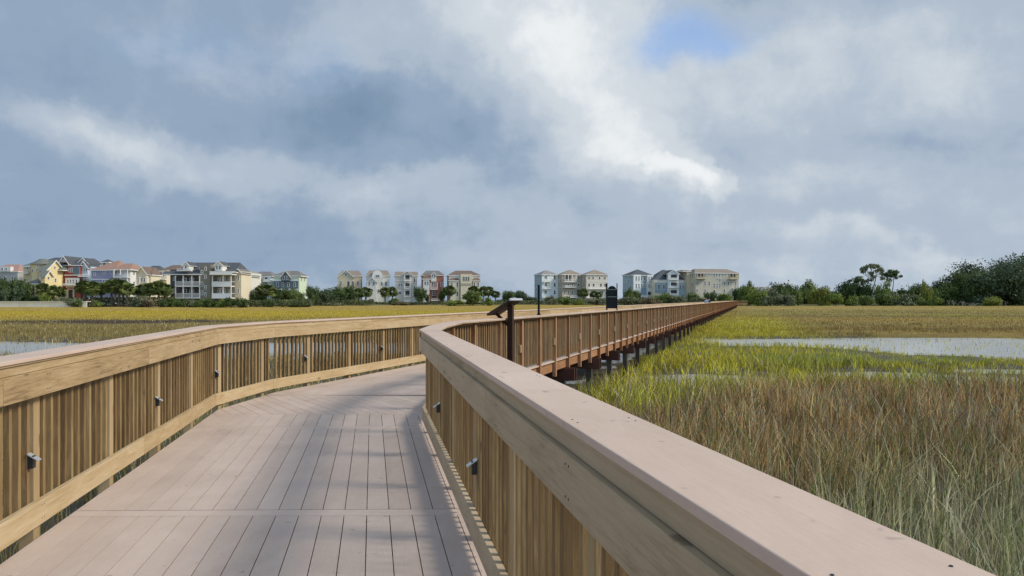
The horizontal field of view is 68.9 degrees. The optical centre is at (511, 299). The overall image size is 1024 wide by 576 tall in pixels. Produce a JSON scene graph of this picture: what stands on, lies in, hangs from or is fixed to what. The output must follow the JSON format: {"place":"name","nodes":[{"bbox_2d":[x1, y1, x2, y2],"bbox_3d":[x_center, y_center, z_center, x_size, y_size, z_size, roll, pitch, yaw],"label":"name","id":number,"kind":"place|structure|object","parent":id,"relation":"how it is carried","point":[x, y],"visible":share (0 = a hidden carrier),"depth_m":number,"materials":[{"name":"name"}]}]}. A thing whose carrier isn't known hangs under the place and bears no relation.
{"place":"outdoors","nodes":[
{"label":"outdoors","id":0,"kind":"place"},
{"bbox_2d":[0,305,1023,338],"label":"marsh ground","id":1,"kind":"structure","parent":0,"point":[1014,334],"depth_m":122.25,"materials":[{"name":"green plant"}]},
{"bbox_2d":[0,275,22,300],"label":"tree","id":2,"kind":"object","parent":1,"relation":"on","point":[4,283],"visible":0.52,"depth_m":242.50,"materials":[{"name":"green plant"}]},
{"bbox_2d":[0,286,26,300],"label":"tree","id":3,"kind":"object","parent":1,"relation":"on","point":[5,294],"visible":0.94,"depth_m":239.57,"materials":[{"name":"green plant"}]},
{"bbox_2d":[9,278,33,300],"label":"tree","id":4,"kind":"object","parent":1,"relation":"on","point":[29,288],"visible":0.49,"depth_m":244.67,"materials":[{"name":"green plant"}]},
{"bbox_2d":[34,283,48,295],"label":"palmetto tree","id":5,"kind":"object","parent":1,"relation":"on","point":[43,287],"visible":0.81,"depth_m":241.97,"materials":[{"name":"green plant"}]},
{"bbox_2d":[38,292,51,300],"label":"shrub","id":6,"kind":"object","parent":1,"relation":"on","point":[44,297],"visible":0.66,"depth_m":239.47,"materials":[{"name":"green plant"}]},
{"bbox_2d":[0,301,90,306],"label":"seawall","id":7,"kind":"object","parent":1,"relation":"on","point":[32,304],"visible":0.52,"depth_m":236.00,"materials":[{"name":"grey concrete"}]},
{"bbox_2d":[45,285,59,300],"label":"palmetto tree","id":8,"kind":"object","parent":1,"relation":"on","point":[50,291],"visible":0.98,"depth_m":241.12,"materials":[{"name":"green plant"}]},
{"bbox_2d":[53,286,66,297],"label":"palmetto tree","id":9,"kind":"object","parent":1,"relation":"on","point":[62,291],"visible":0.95,"depth_m":242.46,"materials":[{"name":"green plant"}]},
{"bbox_2d":[73,280,94,300],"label":"palmetto tree","id":10,"kind":"object","parent":1,"relation":"on","point":[77,288],"visible":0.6,"depth_m":241.47,"materials":[{"name":"green plant"}]},
{"bbox_2d":[80,281,101,306],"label":"palmetto tree","id":11,"kind":"object","parent":1,"relation":"on","point":[94,291],"visible":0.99,"depth_m":240.82,"materials":[{"name":"green plant"}]},
{"bbox_2d":[89,259,140,303],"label":"house","id":12,"kind":"structure","parent":1,"relation":"on","point":[108,270],"depth_m":263.48,"materials":[{"name":"white paint"}]},
{"bbox_2d":[108,279,128,306],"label":"palmetto tree","id":13,"kind":"object","parent":1,"relation":"on","point":[119,282],"visible":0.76,"depth_m":241.80,"materials":[{"name":"green plant"}]},
{"bbox_2d":[118,282,136,306],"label":"palmetto tree","id":14,"kind":"object","parent":1,"relation":"on","point":[128,292],"visible":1,"depth_m":241.24,"materials":[{"name":"green plant"}]},
{"bbox_2d":[128,295,150,306],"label":"shrub","id":15,"kind":"object","parent":1,"relation":"on","point":[138,302],"visible":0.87,"depth_m":235.65,"materials":[{"name":"green plant"}]},
{"bbox_2d":[140,282,157,295],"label":"palmetto tree","id":16,"kind":"object","parent":1,"relation":"on","point":[144,289],"visible":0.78,"depth_m":241.44,"materials":[{"name":"green plant"}]},
{"bbox_2d":[142,296,159,306],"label":"shrub","id":17,"kind":"object","parent":1,"relation":"on","point":[150,302],"visible":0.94,"depth_m":234.57,"materials":[{"name":"green plant"}]},
{"bbox_2d":[147,280,166,299],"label":"palmetto tree","id":18,"kind":"object","parent":1,"relation":"on","point":[158,283],"visible":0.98,"depth_m":240.98,"materials":[{"name":"green plant"}]},
{"bbox_2d":[156,283,174,301],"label":"palmetto tree","id":19,"kind":"object","parent":1,"relation":"on","point":[169,288],"visible":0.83,"depth_m":243.15,"materials":[{"name":"green plant"}]},
{"bbox_2d":[192,299,205,306],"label":"shrub","id":20,"kind":"object","parent":1,"relation":"on","point":[198,303],"visible":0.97,"depth_m":239.15,"materials":[{"name":"green plant"}]},
{"bbox_2d":[161,261,251,306],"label":"house","id":21,"kind":"structure","parent":1,"relation":"on","point":[218,281],"depth_m":249.91,"materials":[{"name":"wood"}]},
{"bbox_2d":[203,297,215,307],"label":"shrub","id":22,"kind":"object","parent":1,"relation":"on","point":[209,302],"visible":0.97,"depth_m":239.85,"materials":[{"name":"green plant"}]},
{"bbox_2d":[222,297,235,307],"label":"shrub","id":23,"kind":"object","parent":1,"relation":"on","point":[228,302],"visible":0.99,"depth_m":239.21,"materials":[{"name":"green plant"}]},
{"bbox_2d":[233,296,249,307],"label":"shrub","id":24,"kind":"object","parent":1,"relation":"on","point":[242,303],"visible":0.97,"depth_m":240.12,"materials":[{"name":"green plant"}]},
{"bbox_2d":[248,289,266,306],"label":"tree","id":25,"kind":"object","parent":1,"relation":"on","point":[254,295],"visible":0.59,"depth_m":259.64,"materials":[{"name":"green plant"}]},
{"bbox_2d":[253,283,277,299],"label":"palmetto tree","id":26,"kind":"object","parent":1,"relation":"on","point":[270,290],"visible":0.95,"depth_m":260.30,"materials":[{"name":"green plant"}]},
{"bbox_2d":[258,272,275,298],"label":"house","id":27,"kind":"structure","parent":1,"relation":"on","point":[267,277],"depth_m":300.00,"materials":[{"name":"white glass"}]},
{"bbox_2d":[270,285,289,305],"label":"tree","id":28,"kind":"object","parent":1,"relation":"on","point":[282,294],"visible":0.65,"depth_m":273.11,"materials":[{"name":"green plant"}]},
{"bbox_2d":[0,306,586,563],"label":"marsh grass","id":29,"kind":"structure","parent":1,"relation":"on","point":[90,339],"depth_m":64.68,"materials":[{"name":"green plant"}]},
{"bbox_2d":[305,285,319,305],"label":"tree","id":30,"kind":"object","parent":1,"relation":"on","point":[310,293],"visible":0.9,"depth_m":280.45,"materials":[{"name":"green plant"}]},
{"bbox_2d":[314,288,336,305],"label":"tree","id":31,"kind":"object","parent":1,"relation":"on","point":[326,296],"visible":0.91,"depth_m":288.39,"materials":[{"name":"green plant"}]},
{"bbox_2d":[324,284,349,301],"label":"tree","id":32,"kind":"object","parent":1,"relation":"on","point":[339,293],"visible":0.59,"depth_m":305.59,"materials":[{"name":"green plant"}]},
{"bbox_2d":[344,285,356,299],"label":"tree","id":33,"kind":"object","parent":1,"relation":"on","point":[351,291],"visible":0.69,"depth_m":310.22,"materials":[{"name":"green plant"}]},
{"bbox_2d":[360,287,372,299],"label":"palmetto tree","id":34,"kind":"object","parent":1,"relation":"on","point":[369,293],"visible":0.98,"depth_m":315.02,"materials":[{"name":"green plant"}]},
{"bbox_2d":[379,287,391,303],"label":"palmetto tree","id":35,"kind":"object","parent":1,"relation":"on","point":[386,293],"visible":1,"depth_m":317.03,"materials":[{"name":"green plant"}]},
{"bbox_2d":[413,284,429,303],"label":"round bush","id":36,"kind":"object","parent":1,"relation":"on","point":[421,294],"visible":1,"depth_m":315.65,"materials":[{"name":"green plant"}]},
{"bbox_2d":[442,285,456,300],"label":"palmetto tree","id":37,"kind":"object","parent":1,"relation":"on","point":[448,290],"visible":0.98,"depth_m":316.77,"materials":[{"name":"green plant"}]},
{"bbox_2d":[444,300,464,305],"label":"shrub","id":38,"kind":"object","parent":1,"relation":"on","point":[454,302],"visible":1,"depth_m":302.65,"materials":[{"name":"green plant"}]},
{"bbox_2d":[461,290,483,305],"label":"shrub","id":39,"kind":"object","parent":1,"relation":"on","point":[472,297],"visible":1,"depth_m":310.53,"materials":[{"name":"green plant"}]},
{"bbox_2d":[478,286,488,304],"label":"palmetto tree","id":40,"kind":"object","parent":1,"relation":"on","point":[485,289],"visible":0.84,"depth_m":321.20,"materials":[{"name":"green plant"}]},
{"bbox_2d":[0,306,1023,575],"bbox_3d":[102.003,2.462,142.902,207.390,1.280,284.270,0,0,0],"label":"marsh grass","id":41,"kind":"structure","parent":1,"relation":"on","point":[873,453],"depth_m":16.32,"materials":[{"name":"green plant"}]},
{"bbox_2d":[0,304,746,575],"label":"boardwalk","id":42,"kind":"structure","parent":41,"relation":"on","point":[259,486],"depth_m":5.63,"materials":[{"name":"grey wood"}]},
{"bbox_2d":[0,301,725,551],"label":"wooden railing","id":43,"kind":"object","parent":42,"relation":"attached to","point":[78,421],"visible":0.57,"depth_m":6.72,"materials":[{"name":"brown wood"}]},
{"bbox_2d":[606,283,617,309],"bbox_3d":[3.499,-0.110,26.200,0.415,0.930,0.080,0,0,0],"label":"notice board","id":44,"kind":"object","parent":42,"relation":"attached to","point":[611,296],"visible":1,"depth_m":26.18,"materials":[{"name":"black metal"}]},
{"bbox_2d":[419,301,995,575],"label":"wooden railing","id":45,"kind":"object","parent":42,"relation":"attached to","point":[545,476],"visible":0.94,"depth_m":2.19,"materials":[{"name":"brown wood"}]},
{"bbox_2d":[486,298,522,361],"bbox_3d":[-0.137,1.185,14.442,0.502,2.429,0.760,0,0,18],"label":"interpretive sign","id":46,"kind":"object","parent":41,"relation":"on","point":[509,305],"visible":0.75,"depth_m":14.33,"materials":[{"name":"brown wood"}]},
{"bbox_2d":[21,291,1006,305],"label":"undergrowth","id":47,"kind":"object","parent":1,"relation":"on","point":[281,302],"visible":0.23,"depth_m":256.87,"materials":[{"name":"green plant"}]},
{"bbox_2d":[544,294,556,304],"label":"bush","id":48,"kind":"object","parent":1,"relation":"on","point":[550,300],"visible":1,"depth_m":334.83,"materials":[{"name":"green plant"}]},
{"bbox_2d":[555,296,571,304],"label":"bush","id":49,"kind":"object","parent":1,"relation":"on","point":[564,300],"visible":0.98,"depth_m":329.74,"materials":[{"name":"green plant"}]},
{"bbox_2d":[577,288,588,304],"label":"palmetto tree","id":50,"kind":"object","parent":1,"relation":"on","point":[581,294],"visible":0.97,"depth_m":334.29,"materials":[{"name":"green plant"}]},
{"bbox_2d":[587,299,605,304],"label":"bush","id":51,"kind":"object","parent":1,"relation":"on","point":[597,302],"visible":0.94,"depth_m":329.44,"materials":[{"name":"green plant"}]},
{"bbox_2d":[617,296,639,304],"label":"bush","id":52,"kind":"object","parent":1,"relation":"on","point":[628,300],"visible":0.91,"depth_m":323.08,"materials":[{"name":"green plant"}]},
{"bbox_2d":[635,296,662,304],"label":"bush","id":53,"kind":"object","parent":1,"relation":"on","point":[645,300],"visible":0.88,"depth_m":320.55,"materials":[{"name":"green plant"}]},
{"bbox_2d":[651,291,670,303],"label":"bush","id":54,"kind":"object","parent":1,"relation":"on","point":[663,298],"visible":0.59,"depth_m":326.56,"materials":[{"name":"green plant"}]},
{"bbox_2d":[666,295,687,302],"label":"bush","id":55,"kind":"object","parent":1,"relation":"on","point":[676,299],"visible":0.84,"depth_m":324.63,"materials":[{"name":"green plant"}]},
{"bbox_2d":[736,280,757,305],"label":"tree","id":56,"kind":"object","parent":1,"relation":"on","point":[741,293],"visible":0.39,"depth_m":299.38,"materials":[{"name":"green plant"}]},
{"bbox_2d":[741,286,774,305],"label":"tree","id":57,"kind":"object","parent":1,"relation":"on","point":[754,298],"visible":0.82,"depth_m":289.83,"materials":[{"name":"green plant"}]},
{"bbox_2d":[760,286,783,305],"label":"tree","id":58,"kind":"object","parent":1,"relation":"on","point":[772,295],"visible":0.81,"depth_m":288.21,"materials":[{"name":"green plant"}]},
{"bbox_2d":[766,280,791,293],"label":"tree","id":59,"kind":"object","parent":1,"relation":"on","point":[779,287],"visible":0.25,"depth_m":316.81,"materials":[{"name":"green plant"}]},
{"bbox_2d":[776,294,796,305],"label":"shrub","id":60,"kind":"object","parent":1,"relation":"on","point":[788,300],"visible":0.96,"depth_m":285.83,"materials":[{"name":"green plant"}]},
{"bbox_2d":[781,284,803,305],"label":"tree","id":61,"kind":"object","parent":1,"relation":"on","point":[796,292],"visible":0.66,"depth_m":294.27,"materials":[{"name":"green plant"}]},
{"bbox_2d":[795,279,817,303],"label":"tree","id":62,"kind":"object","parent":1,"relation":"on","point":[807,287],"visible":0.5,"depth_m":307.20,"materials":[{"name":"green plant"}]},
{"bbox_2d":[805,286,831,305],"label":"tree","id":63,"kind":"object","parent":1,"relation":"on","point":[819,296],"visible":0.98,"depth_m":292.93,"materials":[{"name":"green plant"}]},
{"bbox_2d":[826,290,843,305],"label":"tree","id":64,"kind":"object","parent":1,"relation":"on","point":[834,298],"visible":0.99,"depth_m":286.39,"materials":[{"name":"green plant"}]},
{"bbox_2d":[834,279,857,303],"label":"tree","id":65,"kind":"object","parent":1,"relation":"on","point":[847,289],"visible":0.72,"depth_m":302.48,"materials":[{"name":"green plant"}]},
{"bbox_2d":[844,294,858,305],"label":"shrub","id":66,"kind":"object","parent":1,"relation":"on","point":[852,301],"visible":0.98,"depth_m":285.36,"materials":[{"name":"green plant"}]},
{"bbox_2d":[854,282,875,304],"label":"tree","id":67,"kind":"object","parent":1,"relation":"on","point":[863,289],"visible":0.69,"depth_m":300.93,"materials":[{"name":"green plant"}]},
{"bbox_2d":[859,294,874,305],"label":"shrub","id":68,"kind":"object","parent":1,"relation":"on","point":[864,300],"visible":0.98,"depth_m":284.33,"materials":[{"name":"green plant"}]},
{"bbox_2d":[872,278,894,305],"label":"tree","id":69,"kind":"object","parent":1,"relation":"on","point":[885,285],"visible":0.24,"depth_m":296.31,"materials":[{"name":"green plant"}]},
{"bbox_2d":[876,288,900,305],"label":"tree","id":70,"kind":"object","parent":1,"relation":"on","point":[884,295],"visible":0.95,"depth_m":287.66,"materials":[{"name":"green plant"}]},
{"bbox_2d":[883,291,920,305],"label":"shrub","id":71,"kind":"object","parent":1,"relation":"on","point":[905,299],"visible":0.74,"depth_m":285.00,"materials":[{"name":"green plant"}]},
{"bbox_2d":[891,284,919,303],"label":"tree","id":72,"kind":"object","parent":1,"relation":"on","point":[913,290],"visible":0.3,"depth_m":302.09,"materials":[{"name":"green plant"}]},
{"bbox_2d":[911,294,927,305],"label":"shrub","id":73,"kind":"object","parent":1,"relation":"on","point":[921,301],"visible":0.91,"depth_m":285.50,"materials":[{"name":"green plant"}]},
{"bbox_2d":[919,280,932,305],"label":"tree","id":74,"kind":"object","parent":1,"relation":"on","point":[926,294],"visible":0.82,"depth_m":290.64,"materials":[{"name":"green plant"}]},
{"bbox_2d":[927,296,942,305],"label":"shrub","id":75,"kind":"object","parent":1,"relation":"on","point":[933,301],"visible":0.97,"depth_m":283.96,"materials":[{"name":"green plant"}]},
{"bbox_2d":[929,282,958,305],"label":"tree","id":76,"kind":"object","parent":1,"relation":"on","point":[944,293],"visible":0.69,"depth_m":293.10,"materials":[{"name":"green plant"}]},
{"bbox_2d":[949,267,993,305],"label":"oak tree","id":77,"kind":"object","parent":1,"relation":"on","point":[963,284],"visible":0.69,"depth_m":290.93,"materials":[{"name":"green plant"}]},
{"bbox_2d":[931,252,1023,305],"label":"oak tree","id":78,"kind":"object","parent":1,"relation":"on","point":[1007,281],"visible":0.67,"depth_m":290.04,"materials":[{"name":"green plant"}]},
{"bbox_2d":[979,296,1002,305],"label":"shrub","id":79,"kind":"object","parent":1,"relation":"on","point":[994,301],"visible":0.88,"depth_m":281.85,"materials":[{"name":"green plant"}]},
{"bbox_2d":[985,251,1023,304],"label":"oak tree","id":80,"kind":"object","parent":1,"relation":"on","point":[1018,301],"visible":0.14,"depth_m":299.56,"materials":[{"name":"green plant"}]},
{"bbox_2d":[0,338,1023,385],"bbox_3d":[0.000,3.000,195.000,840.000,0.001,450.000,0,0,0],"label":"water","id":81,"kind":"structure","parent":0,"point":[931,347],"depth_m":47.90,"materials":[{"name":"grey liquid"}]},
{"bbox_2d":[0,0,1023,299],"label":"sky","id":82,"kind":"structure","parent":0,"point":[505,142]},
{"bbox_2d":[87,301,1023,306],"bbox_3d":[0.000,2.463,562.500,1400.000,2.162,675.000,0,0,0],"label":"land","id":83,"kind":"structure","parent":0,"point":[807,304],"depth_m":302.14,"materials":[{"name":"green plant"}]},
{"bbox_2d":[0,264,22,282],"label":"house","id":84,"kind":"structure","parent":83,"relation":"on","point":[8,271],"depth_m":276.00,"materials":[{"name":"white"}]},
{"bbox_2d":[21,259,67,297],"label":"house","id":85,"kind":"structure","parent":83,"relation":"on","point":[46,271],"depth_m":263.51,"materials":[{"name":"yellow"}]},
{"bbox_2d":[48,256,83,297],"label":"house","id":86,"kind":"structure","parent":83,"relation":"on","point":[73,272],"depth_m":269.77,"materials":[{"name":"stone"}]},
{"bbox_2d":[77,258,101,297],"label":"house","id":87,"kind":"structure","parent":83,"relation":"on","point":[89,264],"depth_m":272.00,"materials":[{"name":"stone"}]},
{"bbox_2d":[102,278,118,306],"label":"palmetto tree","id":88,"kind":"object","parent":83,"relation":"on","point":[105,289],"visible":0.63,"depth_m":242.88,"materials":[{"name":"green plant"}]},
{"bbox_2d":[136,266,162,300],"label":"house","id":89,"kind":"structure","parent":83,"relation":"on","point":[148,274],"depth_m":269.78,"materials":[{"name":"beige"}]},
{"bbox_2d":[151,265,182,296],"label":"house","id":90,"kind":"structure","parent":83,"relation":"on","point":[164,278],"depth_m":284.58,"materials":[{"name":"stone"}]},
{"bbox_2d":[248,270,260,290],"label":"house","id":91,"kind":"structure","parent":83,"relation":"on","point":[256,278],"depth_m":291.39,"materials":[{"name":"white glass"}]},
{"bbox_2d":[273,271,308,299],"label":"house","id":92,"kind":"structure","parent":83,"relation":"on","point":[289,280],"depth_m":294.75,"materials":[{"name":"stone"}]},
{"bbox_2d":[288,287,304,299],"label":"tree","id":93,"kind":"object","parent":83,"relation":"on","point":[294,295],"visible":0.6,"depth_m":274.86,"materials":[{"name":"green plant"}]},
{"bbox_2d":[337,270,362,299],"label":"house","id":94,"kind":"structure","parent":83,"relation":"on","point":[349,278],"depth_m":342.74,"materials":[{"name":"beige"}]},
{"bbox_2d":[365,270,390,302],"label":"house","id":95,"kind":"structure","parent":83,"relation":"on","point":[376,280],"depth_m":343.92,"materials":[{"name":"white"}]},
{"bbox_2d":[394,271,417,301],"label":"house","id":96,"kind":"structure","parent":83,"relation":"on","point":[405,283],"depth_m":344.50,"materials":[{"name":"white"}]},
{"bbox_2d":[420,271,444,302],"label":"house","id":97,"kind":"structure","parent":83,"relation":"on","point":[432,282],"depth_m":344.94,"materials":[{"name":"brick"}]},
{"bbox_2d":[446,271,480,301],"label":"house","id":98,"kind":"structure","parent":83,"relation":"on","point":[461,282],"depth_m":343.43,"materials":[{"name":"beige"}]},
{"bbox_2d":[501,290,514,301],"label":"tree","id":99,"kind":"object","parent":83,"relation":"on","point":[506,295],"visible":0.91,"depth_m":343.14,"materials":[{"name":"green plant"}]},
{"bbox_2d":[514,290,527,302],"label":"tree","id":100,"kind":"object","parent":83,"relation":"on","point":[520,294],"visible":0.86,"depth_m":347.15,"materials":[{"name":"green plant"}]},
{"bbox_2d":[534,270,557,299],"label":"house","id":101,"kind":"structure","parent":83,"relation":"on","point":[546,281],"depth_m":374.19,"materials":[{"name":"white paint"}]},
{"bbox_2d":[558,270,581,299],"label":"house","id":102,"kind":"structure","parent":83,"relation":"on","point":[570,283],"depth_m":373.92,"materials":[{"name":"white"}]},
{"bbox_2d":[581,270,607,301],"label":"house","id":103,"kind":"structure","parent":83,"relation":"on","point":[594,280],"depth_m":374.42,"materials":[{"name":"white"}]},
{"bbox_2d":[621,270,653,297],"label":"house","id":104,"kind":"structure","parent":83,"relation":"on","point":[639,281],"depth_m":374.73,"materials":[{"name":"stone"}]},
{"bbox_2d":[650,270,684,298],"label":"house","id":105,"kind":"structure","parent":83,"relation":"on","point":[667,281],"depth_m":370.83,"materials":[{"name":"stone"}]},
{"bbox_2d":[677,269,739,300],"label":"apartment block","id":106,"kind":"structure","parent":83,"relation":"on","point":[716,281],"depth_m":369.42,"materials":[{"name":"stone"}]},
{"bbox_2d":[703,291,717,301],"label":"bush","id":107,"kind":"object","parent":83,"relation":"on","point":[712,296],"visible":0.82,"depth_m":334.33,"materials":[{"name":"green plant"}]},
{"bbox_2d":[880,269,902,290],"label":"pine tree","id":108,"kind":"object","parent":83,"relation":"on","point":[893,273],"visible":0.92,"depth_m":302.43,"materials":[{"name":"green plant"}]},
{"bbox_2d":[859,263,884,296],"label":"pine tree","id":109,"kind":"object","parent":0,"point":[863,269],"visible":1,"depth_m":299.29,"materials":[{"name":"green plant"}]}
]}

